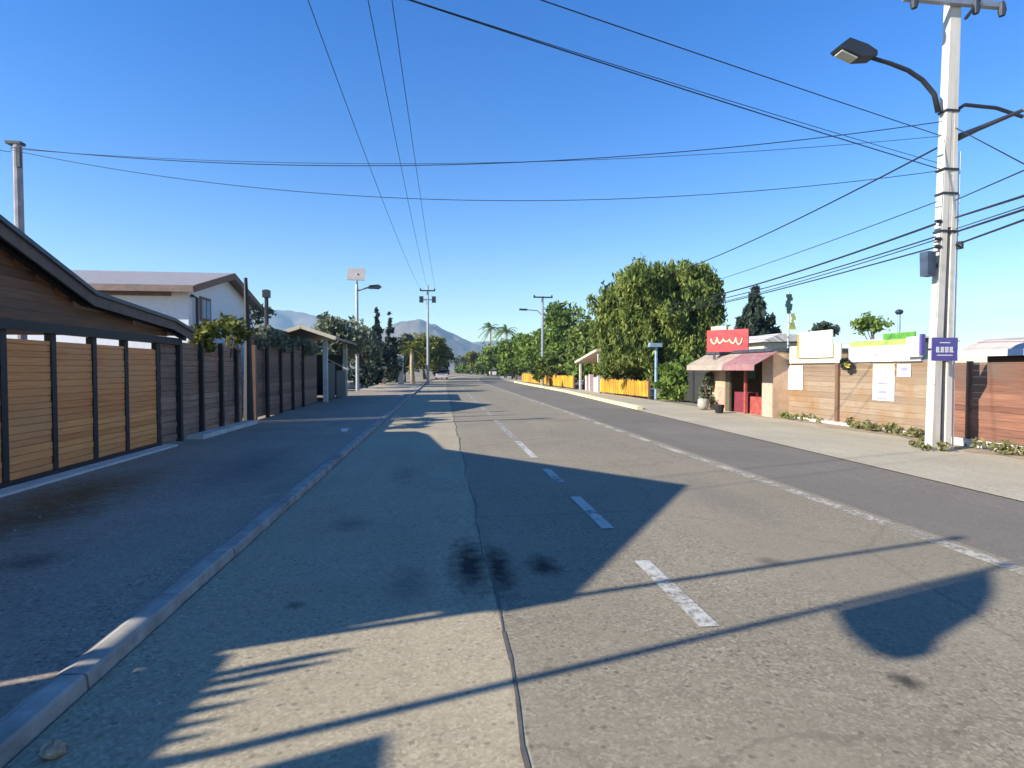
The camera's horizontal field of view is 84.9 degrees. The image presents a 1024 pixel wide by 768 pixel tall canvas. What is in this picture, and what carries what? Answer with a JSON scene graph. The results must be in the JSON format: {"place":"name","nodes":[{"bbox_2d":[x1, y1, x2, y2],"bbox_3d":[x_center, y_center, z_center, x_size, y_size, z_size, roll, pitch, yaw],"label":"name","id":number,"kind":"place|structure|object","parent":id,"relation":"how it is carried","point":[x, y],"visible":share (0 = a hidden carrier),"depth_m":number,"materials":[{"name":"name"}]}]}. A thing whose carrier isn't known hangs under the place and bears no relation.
{"place":"outdoors","nodes":[
{"label":"outdoors","id":0,"kind":"place"},
{"bbox_2d":[7,270,263,408],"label":"white house","id":1,"kind":"structure","parent":0,"point":[190,298],"depth_m":18.11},
{"bbox_2d":[199,296,210,321],"bbox_3d":[-10.400,-2.520,19.006,0.057,0.813,0.840,0,2,-7],"label":"window","id":2,"kind":"structure","parent":1,"relation":"in","point":[204,303],"depth_m":18.88,"materials":[{"name":"blue glass"}]},
{"bbox_2d":[0,429,384,767],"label":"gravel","id":3,"kind":"structure","parent":0,"point":[136,684],"depth_m":4.77,"materials":[{"name":"stone"}]},
{"bbox_2d":[0,372,524,718],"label":"pavement","id":4,"kind":"structure","parent":0,"point":[129,568],"depth_m":5.67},
{"bbox_2d":[186,420,257,439],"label":"fence plinth","id":5,"kind":"structure","parent":4,"relation":"on","point":[219,430],"depth_m":13.51,"materials":[{"name":"concrete"}]},
{"bbox_2d":[243,278,257,420],"bbox_3d":[-7.608,-0.940,16.198,0.300,4.200,0.490,0,2,-7],"label":"gate post","id":6,"kind":"object","parent":4,"relation":"on","point":[250,409],"visible":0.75,"depth_m":16.04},
{"bbox_2d":[262,289,270,417],"bbox_3d":[-7.789,-0.939,17.816,0.200,4.111,0.200,0,2,-7],"label":"gate post","id":7,"kind":"object","parent":4,"relation":"on","point":[266,294],"visible":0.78,"depth_m":17.78,"materials":[{"name":"metal"}]},
{"bbox_2d":[283,325,356,401],"bbox_3d":[-10.047,-0.983,28.928,3.151,3.596,6.875,0,2,-7],"label":"open shelter","id":8,"kind":"object","parent":4,"relation":"on","point":[331,375],"visible":0.56,"depth_m":29.12,"materials":[{"name":"metal"}]},
{"bbox_2d":[4,374,533,767],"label":"road","id":9,"kind":"structure","parent":0,"point":[359,625],"depth_m":3.18,"materials":[{"name":"asphalt"}]},
{"bbox_2d":[38,739,66,759],"bbox_3d":[-1.900,1.508,2.310,0.098,0.071,0.087,0,2,-7],"label":"stone","id":10,"kind":"object","parent":9,"relation":"on","point":[53,749],"visible":1,"depth_m":2.29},
{"bbox_2d":[252,310,353,329],"bbox_3d":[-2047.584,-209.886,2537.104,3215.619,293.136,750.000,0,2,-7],"label":"hills","id":11,"kind":"structure","parent":0,"point":[284,320],"depth_m":2597.22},
{"bbox_2d":[348,382,422,389],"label":"sunlit verge","id":12,"kind":"structure","parent":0,"point":[396,386],"depth_m":49.06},
{"bbox_2d":[340,321,383,386],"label":"grey tree","id":13,"kind":"object","parent":12,"relation":"on","point":[374,354],"visible":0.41,"depth_m":48.10,"materials":[{"name":"green plant"}]},
{"bbox_2d":[347,363,387,387],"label":"roadside shrub","id":14,"kind":"object","parent":12,"relation":"on","point":[368,374],"visible":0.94,"depth_m":44.22,"materials":[{"name":"green plant"}]},
{"bbox_2d":[362,340,408,384],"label":"bushy tree","id":15,"kind":"object","parent":12,"relation":"on","point":[389,360],"visible":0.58,"depth_m":53.96,"materials":[{"name":"green plant"}]},
{"bbox_2d":[397,354,403,384],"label":"pillar","id":16,"kind":"structure","parent":12,"relation":"on","point":[401,377],"depth_m":54.80,"materials":[{"name":"concrete"}]},
{"bbox_2d":[396,341,429,383],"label":"palm tree","id":17,"kind":"object","parent":12,"relation":"on","point":[410,345],"visible":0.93,"depth_m":58.94,"materials":[{"name":"green plant"}]},
{"bbox_2d":[347,319,486,368],"bbox_3d":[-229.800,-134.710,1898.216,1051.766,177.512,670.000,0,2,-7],"label":"hills","id":18,"kind":"structure","parent":0,"point":[458,345],"depth_m":1791.43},
{"bbox_2d":[0,0,1023,362],"label":"sky","id":19,"kind":"structure","parent":0,"point":[225,81],"materials":[{"name":"blue"}]},
{"bbox_2d":[242,369,1023,501],"bbox_3d":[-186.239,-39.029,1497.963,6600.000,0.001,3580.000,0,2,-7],"label":"ground","id":20,"kind":"structure","parent":0,"point":[452,372],"depth_m":40.23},
{"bbox_2d":[5,140,27,339],"bbox_3d":[-11.143,-2.089,12.651,0.330,6.690,0.240,0,2,-7],"label":"wooden pole","id":21,"kind":"object","parent":20,"relation":"on","point":[18,186],"visible":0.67,"depth_m":12.55,"materials":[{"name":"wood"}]},
{"bbox_2d":[11,136,939,163],"bbox_3d":[-1.460,-4.845,11.511,19.336,0.688,0.010,0,2,5],"label":"power cable","id":22,"kind":"object","parent":21,"relation":"attached to","point":[489,162],"visible":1,"depth_m":11.52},
{"bbox_2d":[0,214,194,497],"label":"timber shed","id":23,"kind":"structure","parent":20,"relation":"on","point":[67,410],"depth_m":8.46,"materials":[{"name":"wood"}]},
{"bbox_2d":[159,339,242,442],"bbox_3d":[-7.370,0.108,13.630,0.153,2.260,4.609,0,2,-7],"label":"board fence","id":24,"kind":"object","parent":20,"relation":"on","point":[200,389],"visible":0.94,"depth_m":13.03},
{"bbox_2d":[187,312,252,366],"bbox_3d":[-7.462,-0.358,14.595,0.857,3.154,3.454,0,2,-7],"label":"creeper","id":25,"kind":"object","parent":24,"relation":"attached to","point":[208,333],"visible":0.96,"depth_m":14.10,"materials":[{"name":"green plant"}]},
{"bbox_2d":[0,383,425,767],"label":"kerb","id":26,"kind":"structure","parent":20,"relation":"on","point":[28,721],"depth_m":3.26,"materials":[{"name":"concrete"}]},
{"bbox_2d":[236,303,276,334],"bbox_3d":[-8.986,-0.869,19.570,1.480,3.893,0.670,0,2,-7],"label":"bare shrub","id":27,"kind":"object","parent":20,"relation":"on","point":[259,313],"visible":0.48,"depth_m":19.45,"materials":[{"name":"plant"}]},
{"bbox_2d":[251,335,316,416],"bbox_3d":[-8.282,-0.301,20.956,0.152,2.680,8.953,0,2,-7],"label":"board fence","id":28,"kind":"object","parent":20,"relation":"on","point":[293,383],"visible":0.68,"depth_m":20.49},
{"bbox_2d":[253,324,323,365],"bbox_3d":[-8.329,-0.468,21.019,0.949,3.048,8.370,0,2,-7],"label":"creeper","id":29,"kind":"object","parent":28,"relation":"attached to","point":[281,339],"visible":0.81,"depth_m":19.17,"materials":[{"name":"green plant"}]},
{"bbox_2d":[311,311,374,361],"bbox_3d":[-11.303,-2.049,36.684,4.376,5.522,4.344,0,2,-7],"label":"grey tree","id":30,"kind":"object","parent":20,"relation":"on","point":[333,326],"visible":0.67,"depth_m":35.93,"materials":[{"name":"green plant"}]},
{"bbox_2d":[347,268,381,390],"bbox_3d":[-10.453,-3.857,39.800,2.334,8.751,0.650,0,2,-7],"label":"solar street lamp","id":31,"kind":"object","parent":20,"relation":"on","point":[356,274],"visible":0.86,"depth_m":39.73,"materials":[{"name":"metal"}]},
{"bbox_2d":[364,307,387,381],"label":"conifer","id":32,"kind":"object","parent":20,"relation":"on","point":[377,329],"visible":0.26,"depth_m":60.30,"materials":[{"name":"green plant"}]},
{"bbox_2d":[385,311,397,381],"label":"conifer","id":33,"kind":"object","parent":20,"relation":"on","point":[388,331],"visible":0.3,"depth_m":64.51,"materials":[{"name":"green plant"}]},
{"bbox_2d":[395,333,425,381],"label":"bushy tree","id":34,"kind":"object","parent":20,"relation":"on","point":[400,340],"visible":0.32,"depth_m":66.19,"materials":[{"name":"green plant"}]},
{"bbox_2d":[419,285,435,384],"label":"utility pole","id":35,"kind":"object","parent":20,"relation":"on","point":[421,299],"visible":0.91,"depth_m":56.14,"materials":[{"name":"metal"}]},
{"bbox_2d":[308,0,419,287],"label":"power cable","id":36,"kind":"object","parent":35,"relation":"attached to","point":[350,114],"visible":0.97,"depth_m":14.94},
{"bbox_2d":[368,0,426,284],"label":"power cable","id":37,"kind":"object","parent":35,"relation":"attached to","point":[390,113],"visible":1,"depth_m":15.21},
{"bbox_2d":[392,0,434,285],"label":"power cable","id":38,"kind":"object","parent":35,"relation":"attached to","point":[408,113],"visible":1,"depth_m":15.14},
{"bbox_2d":[405,332,453,378],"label":"round tree","id":39,"kind":"object","parent":20,"relation":"on","point":[439,350],"visible":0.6,"depth_m":81.74,"materials":[{"name":"green plant"}]},
{"bbox_2d":[464,350,483,373],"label":"street tree","id":40,"kind":"object","parent":20,"relation":"on","point":[472,356],"visible":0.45,"depth_m":163.13,"materials":[{"name":"green plant"}]},
{"bbox_2d":[469,361,498,375],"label":"undergrowth shrub","id":41,"kind":"object","parent":20,"relation":"on","point":[477,368],"visible":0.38,"depth_m":129.22,"materials":[{"name":"green plant"}]},
{"bbox_2d":[478,322,500,375],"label":"palm tree","id":42,"kind":"object","parent":20,"relation":"on","point":[488,326],"visible":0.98,"depth_m":121.94,"materials":[{"name":"green plant"}]},
{"bbox_2d":[476,342,507,375],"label":"street tree","id":43,"kind":"object","parent":20,"relation":"on","point":[488,356],"visible":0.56,"depth_m":116.51,"materials":[{"name":"green plant"}]},
{"bbox_2d":[497,365,526,378],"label":"undergrowth shrub","id":44,"kind":"object","parent":20,"relation":"on","point":[502,372],"visible":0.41,"depth_m":84.32,"materials":[{"name":"green plant"}]},
{"bbox_2d":[513,328,540,369],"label":"street tree","id":45,"kind":"object","parent":20,"relation":"on","point":[524,349],"visible":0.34,"depth_m":65.60,"materials":[{"name":"green plant"}]},
{"bbox_2d":[527,354,570,385],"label":"undergrowth shrub","id":46,"kind":"object","parent":20,"relation":"on","point":[541,368],"visible":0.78,"depth_m":49.95,"materials":[{"name":"green plant"}]},
{"bbox_2d":[537,342,569,375],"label":"street tree","id":47,"kind":"object","parent":20,"relation":"on","point":[554,349],"visible":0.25,"depth_m":53.76,"materials":[{"name":"green plant"}]},
{"bbox_2d":[530,299,591,358],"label":"street tree","id":48,"kind":"object","parent":20,"relation":"on","point":[559,320],"visible":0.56,"depth_m":59.96,"materials":[{"name":"green plant"}]},
{"bbox_2d":[562,319,594,358],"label":"street tree","id":49,"kind":"object","parent":20,"relation":"on","point":[576,331],"visible":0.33,"depth_m":52.10,"materials":[{"name":"green plant"}]},
{"bbox_2d":[514,381,642,408],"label":"kerb","id":50,"kind":"structure","parent":20,"relation":"on","point":[629,405],"depth_m":29.31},
{"bbox_2d":[566,335,601,374],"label":"street tree","id":51,"kind":"object","parent":20,"relation":"on","point":[584,347],"visible":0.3,"depth_m":46.94,"materials":[{"name":"green plant"}]},
{"bbox_2d":[566,356,602,388],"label":"undergrowth shrub","id":52,"kind":"object","parent":20,"relation":"on","point":[572,366],"visible":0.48,"depth_m":44.18,"materials":[{"name":"green plant"}]},
{"bbox_2d":[591,362,644,394],"bbox_3d":[7.149,-0.631,34.444,4.193,2.811,4.347,0,2,-7],"label":"undergrowth shrub","id":53,"kind":"object","parent":20,"relation":"on","point":[613,375],"visible":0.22,"depth_m":34.27,"materials":[{"name":"green plant"}]},
{"bbox_2d":[648,343,661,398],"bbox_3d":[7.476,-0.677,29.287,0.673,2.964,0.335,0,2,-7],"label":"sign post","id":54,"kind":"object","parent":20,"relation":"on","point":[657,345],"visible":0.84,"depth_m":29.28,"materials":[{"name":"metal"}]},
{"bbox_2d":[585,254,729,392],"bbox_3d":[8.363,-3.198,31.813,8.243,8.230,5.920,0,2,-7],"label":"pepper tree","id":55,"kind":"object","parent":20,"relation":"on","point":[632,318],"visible":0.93,"depth_m":30.55,"materials":[{"name":"green plant"}]},
{"bbox_2d":[652,355,695,401],"bbox_3d":[8.140,-0.261,27.828,2.689,2.423,2.991,0,2,-7],"label":"leafy shrub","id":56,"kind":"object","parent":20,"relation":"on","point":[673,373],"visible":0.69,"depth_m":27.18,"materials":[{"name":"green plant"}]},
{"bbox_2d":[674,366,709,402],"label":"dark gate","id":57,"kind":"structure","parent":20,"relation":"on","point":[694,378],"depth_m":25.98,"materials":[{"name":"metal"}]},
{"bbox_2d":[734,285,781,336],"bbox_3d":[12.451,-2.105,28.798,2.782,6.045,3.192,0,2,13],"label":"conifer","id":58,"kind":"object","parent":20,"relation":"on","point":[753,320],"visible":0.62,"depth_m":28.25,"materials":[{"name":"green plant"}]},
{"bbox_2d":[687,348,852,417],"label":"corner shop","id":59,"kind":"structure","parent":20,"relation":"on","point":[752,381],"depth_m":19.56,"materials":[{"name":"beige paint"}]},
{"bbox_2d":[707,326,748,359],"bbox_3d":[7.911,-1.520,20.585,1.502,1.227,0.150,1,2,42],"label":"shop sign","id":60,"kind":"object","parent":59,"relation":"on","point":[721,339],"visible":0.99,"depth_m":20.59,"materials":[{"name":"red paint"}]},
{"bbox_2d":[725,370,731,410],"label":"pillar","id":61,"kind":"structure","parent":59,"relation":"in","point":[728,372],"depth_m":20.97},
{"bbox_2d":[808,320,840,336],"bbox_3d":[20.632,-1.731,36.824,1.946,4.868,2.376,0,2,13],"label":"tree","id":62,"kind":"object","parent":20,"relation":"on","point":[824,325],"visible":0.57,"depth_m":36.06,"materials":[{"name":"green plant"}]},
{"bbox_2d":[849,311,894,339],"bbox_3d":[21.005,-1.740,32.733,2.350,5.107,2.218,1,2,24],"label":"tree","id":63,"kind":"object","parent":20,"relation":"on","point":[863,325],"visible":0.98,"depth_m":32.58,"materials":[{"name":"green plant"}]},
{"bbox_2d":[446,374,1023,767],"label":"road","id":64,"kind":"structure","parent":0,"point":[838,638],"depth_m":3.63,"materials":[{"name":"asphalt"}]},
{"bbox_2d":[446,386,530,767],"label":"road seam","id":65,"kind":"object","parent":64,"relation":"on","point":[521,739],"visible":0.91,"depth_m":3.10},
{"bbox_2d":[515,441,719,626],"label":"lane markings","id":66,"kind":"object","parent":64,"relation":"on","point":[649,567],"visible":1,"depth_m":4.34,"materials":[{"name":"beige paint"}]},
{"bbox_2d":[478,379,1023,574],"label":"edge line","id":67,"kind":"object","parent":64,"relation":"on","point":[971,553],"visible":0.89,"depth_m":6.26,"materials":[{"name":"beige"}]},
{"bbox_2d":[479,375,1023,563],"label":"road","id":68,"kind":"structure","parent":0,"point":[988,522],"depth_m":8.10,"materials":[{"name":"asphalt"}]},
{"bbox_2d":[500,373,1023,500],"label":"pavement","id":69,"kind":"structure","parent":0,"point":[1000,475],"depth_m":11.28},
{"bbox_2d":[492,324,516,345],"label":"palm tree","id":70,"kind":"object","parent":69,"relation":"on","point":[505,331],"visible":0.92,"depth_m":116.51,"materials":[{"name":"green plant"}]},
{"bbox_2d":[494,332,529,379],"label":"street tree","id":71,"kind":"object","parent":69,"relation":"on","point":[505,359],"visible":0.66,"depth_m":79.77,"materials":[{"name":"green plant"}]},
{"bbox_2d":[519,295,552,385],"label":"utility pole","id":72,"kind":"object","parent":69,"relation":"on","point":[542,326],"visible":0.93,"depth_m":52.54,"materials":[{"name":"metal"}]},
{"bbox_2d":[522,373,574,388],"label":"yellow fence","id":73,"kind":"object","parent":69,"relation":"on","point":[564,381],"visible":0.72,"depth_m":48.70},
{"bbox_2d":[575,349,629,392],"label":"roadside kiosk","id":74,"kind":"object","parent":69,"relation":"on","point":[592,382],"visible":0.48,"depth_m":40.22,"materials":[{"name":"concrete"}]},
{"bbox_2d":[600,378,649,398],"bbox_3d":[6.474,0.193,32.865,0.148,1.030,6.940,0,2,-13],"label":"yellow fence","id":75,"kind":"object","parent":69,"relation":"on","point":[635,387],"visible":0.97,"depth_m":32.19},
{"bbox_2d":[697,392,708,409],"bbox_3d":[7.360,0.643,21.551,0.418,0.685,0.475,0,2,-7],"label":"plant pot","id":76,"kind":"object","parent":69,"relation":"on","point":[703,402],"visible":1,"depth_m":21.42,"materials":[{"name":"ceramic"}]},
{"bbox_2d":[698,371,715,406],"bbox_3d":[7.679,0.228,22.207,0.791,1.524,0.953,0,2,-7],"label":"leafy plant","id":77,"kind":"object","parent":69,"relation":"on","point":[708,384],"visible":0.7,"depth_m":22.00,"materials":[{"name":"green plant"}]},
{"bbox_2d":[754,415,1023,458],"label":"earth strip","id":78,"kind":"object","parent":69,"relation":"on","point":[973,449],"visible":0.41,"depth_m":13.64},
{"bbox_2d":[785,413,822,421],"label":"weed tuft","id":79,"kind":"object","parent":78,"relation":"on","point":[802,415],"visible":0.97,"depth_m":17.05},
{"bbox_2d":[789,361,927,436],"bbox_3d":[9.231,0.253,15.860,0.198,1.863,6.941,0,2,-7],"label":"panel fence","id":80,"kind":"object","parent":78,"relation":"on","point":[837,379],"visible":0.53,"depth_m":15.16,"materials":[{"name":"wood"}]},
{"bbox_2d":[788,365,802,389],"bbox_3d":[8.973,-0.206,18.030,0.011,0.771,1.207,0,2,-7],"label":"poster","id":81,"kind":"object","parent":80,"relation":"attached to","point":[795,379],"visible":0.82,"depth_m":17.78,"materials":[{"name":"paper"}]},
{"bbox_2d":[789,343,841,363],"bbox_3d":[9.077,-0.900,16.836,0.038,0.558,2.337,0,2,-7],"label":"banner","id":82,"kind":"object","parent":80,"relation":"attached to","point":[835,358],"visible":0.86,"depth_m":16.56,"materials":[{"name":"beige paint"}]},
{"bbox_2d":[797,329,832,357],"bbox_3d":[9.021,-1.179,16.717,0.045,0.785,1.566,0,2,-7],"label":"billboard","id":83,"kind":"object","parent":82,"relation":"attached to","point":[815,344],"visible":1,"depth_m":16.63,"materials":[{"name":"beige paint"}]},
{"bbox_2d":[872,364,894,400],"bbox_3d":[9.445,-0.041,14.241,0.011,0.934,0.701,0,2,-7],"label":"poster","id":84,"kind":"object","parent":80,"relation":"attached to","point":[883,382],"visible":1,"depth_m":14.23,"materials":[{"name":"paper"}]},
{"bbox_2d":[849,331,921,361],"bbox_3d":[9.413,-0.918,14.218,0.066,0.707,2.335,0,2,-7],"label":"banner","id":85,"kind":"object","parent":80,"relation":"attached to","point":[894,350],"visible":0.94,"depth_m":14.16,"materials":[{"name":"white paint"}]},
{"bbox_2d":[906,334,925,356],"bbox_3d":[9.453,-0.896,13.111,0.124,0.524,0.420,0,2,-7],"label":"white box","id":86,"kind":"object","parent":85,"relation":"attached to","point":[915,346],"visible":1,"depth_m":13.05,"materials":[{"name":"paint"}]},
{"bbox_2d":[897,364,910,376],"bbox_3d":[9.522,-0.331,13.611,0.011,0.311,0.404,0,2,-7],"label":"poster","id":87,"kind":"object","parent":80,"relation":"attached to","point":[903,370],"visible":1,"depth_m":13.60,"materials":[{"name":"paper"}]},
{"bbox_2d":[863,422,901,432],"bbox_3d":[9.251,1.068,13.943,0.536,0.228,0.957,0,2,-7],"label":"weed tuft","id":88,"kind":"object","parent":78,"relation":"on","point":[886,427],"visible":0.71,"depth_m":13.74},
{"bbox_2d":[892,426,924,437],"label":"weed tuft","id":89,"kind":"object","parent":78,"relation":"on","point":[915,432],"visible":0.64,"depth_m":12.82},
{"bbox_2d":[951,361,1023,453],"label":"board fence","id":90,"kind":"object","parent":78,"relation":"on","point":[984,379],"visible":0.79,"depth_m":10.97,"materials":[{"name":"wood"}]},
{"bbox_2d":[970,437,1023,454],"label":"weed tuft","id":91,"kind":"object","parent":78,"relation":"on","point":[1002,448],"visible":1,"depth_m":10.32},
{"bbox_2d":[830,0,1023,450],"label":"concrete pole","id":92,"kind":"object","parent":69,"relation":"on","point":[937,264],"visible":0.94,"depth_m":10.71,"materials":[{"name":"concrete"}]},
{"bbox_2d":[11,121,942,165],"bbox_3d":[-1.463,-4.858,11.510,19.331,0.729,0.016,0,2,5],"label":"power cable","id":93,"kind":"object","parent":92,"relation":"attached to","point":[488,163],"visible":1,"depth_m":11.42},
{"bbox_2d":[12,150,942,200],"bbox_3d":[-1.453,-4.433,11.523,19.352,1.455,0.013,0,2,5],"label":"power cable","id":94,"kind":"object","parent":92,"relation":"attached to","point":[486,200],"visible":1,"depth_m":11.43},
{"bbox_2d":[408,0,941,169],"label":"power cable","id":95,"kind":"object","parent":92,"relation":"attached to","point":[663,82],"visible":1,"depth_m":7.99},
{"bbox_2d":[412,0,940,163],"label":"power cable","id":96,"kind":"object","parent":92,"relation":"attached to","point":[655,77],"visible":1,"depth_m":7.89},
{"bbox_2d":[540,0,941,135],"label":"power cable","id":97,"kind":"object","parent":92,"relation":"attached to","point":[727,63],"visible":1,"depth_m":8.12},
{"bbox_2d":[662,240,934,312],"bbox_3d":[8.118,-3.579,23.095,0.021,1.048,24.896,0,2,0],"label":"power cable","id":98,"kind":"object","parent":92,"relation":"attached to","point":[819,275],"visible":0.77,"depth_m":14.29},
{"bbox_2d":[662,223,935,305],"bbox_3d":[8.116,-3.955,23.085,0.042,1.231,24.898,0,2,0],"label":"power cable","id":99,"kind":"object","parent":92,"relation":"attached to","point":[914,231],"visible":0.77,"depth_m":14.13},
{"bbox_2d":[663,147,936,275],"bbox_3d":[8.116,-5.491,23.043,0.033,1.394,24.897,0,2,0],"label":"power cable","id":100,"kind":"object","parent":92,"relation":"attached to","point":[822,206],"visible":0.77,"depth_m":14.14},
{"bbox_2d":[668,236,935,308],"bbox_3d":[8.118,-3.716,23.091,0.028,1.187,24.896,0,2,0],"label":"power cable","id":101,"kind":"object","parent":92,"relation":"attached to","point":[822,271],"visible":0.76,"depth_m":14.20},
{"bbox_2d":[671,246,935,313],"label":"power cable","id":102,"kind":"object","parent":92,"relation":"attached to","point":[822,277],"visible":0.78,"depth_m":14.20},
{"bbox_2d":[928,337,957,360],"bbox_3d":[8.148,-0.659,10.640,0.539,0.437,0.184,0,2,-7],"label":"pole sign","id":103,"kind":"object","parent":92,"relation":"attached to","point":[943,349],"visible":1,"depth_m":10.55,"materials":[{"name":"metal"}]},
{"bbox_2d":[955,195,1023,218],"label":"power cable","id":104,"kind":"object","parent":92,"relation":"attached to","point":[1000,203],"visible":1,"depth_m":8.73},
{"bbox_2d":[955,208,1023,232],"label":"power cable","id":105,"kind":"object","parent":92,"relation":"attached to","point":[999,217],"visible":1,"depth_m":8.77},
{"bbox_2d":[955,219,1023,245],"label":"power cable","id":106,"kind":"object","parent":92,"relation":"attached to","point":[1005,226],"visible":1,"depth_m":8.77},
{"bbox_2d":[908,437,950,449],"bbox_3d":[8.190,1.146,10.999,0.500,0.232,0.762,0,2,15],"label":"weed tuft","id":107,"kind":"object","parent":69,"relation":"on","point":[919,443],"visible":0.89,"depth_m":10.82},
{"bbox_2d":[749,333,796,348],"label":"back house","id":108,"kind":"structure","parent":0,"point":[778,340],"depth_m":23.51,"materials":[{"name":"beige paint"}]},
{"bbox_2d":[842,336,959,419],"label":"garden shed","id":109,"kind":"structure","parent":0,"point":[925,357],"depth_m":16.99,"materials":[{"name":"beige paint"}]},
{"bbox_2d":[958,338,1023,437],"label":"house","id":110,"kind":"structure","parent":0,"point":[1004,350],"depth_m":12.66,"materials":[{"name":"white paint"}]},
{"bbox_3d":[8.156,-2.620,35.721,0.320,6.700,0.320,0,2,-7],"label":"utility pole","id":111,"kind":"object","parent":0,"visible":0},
{"bbox_2d":[663,201,936,295],"bbox_3d":[8.127,-4.380,23.074,0.018,1.168,24.893,0,2,0],"label":"power cable","id":112,"kind":"object","parent":111,"relation":"attached to","point":[825,242],"visible":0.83,"depth_m":13.97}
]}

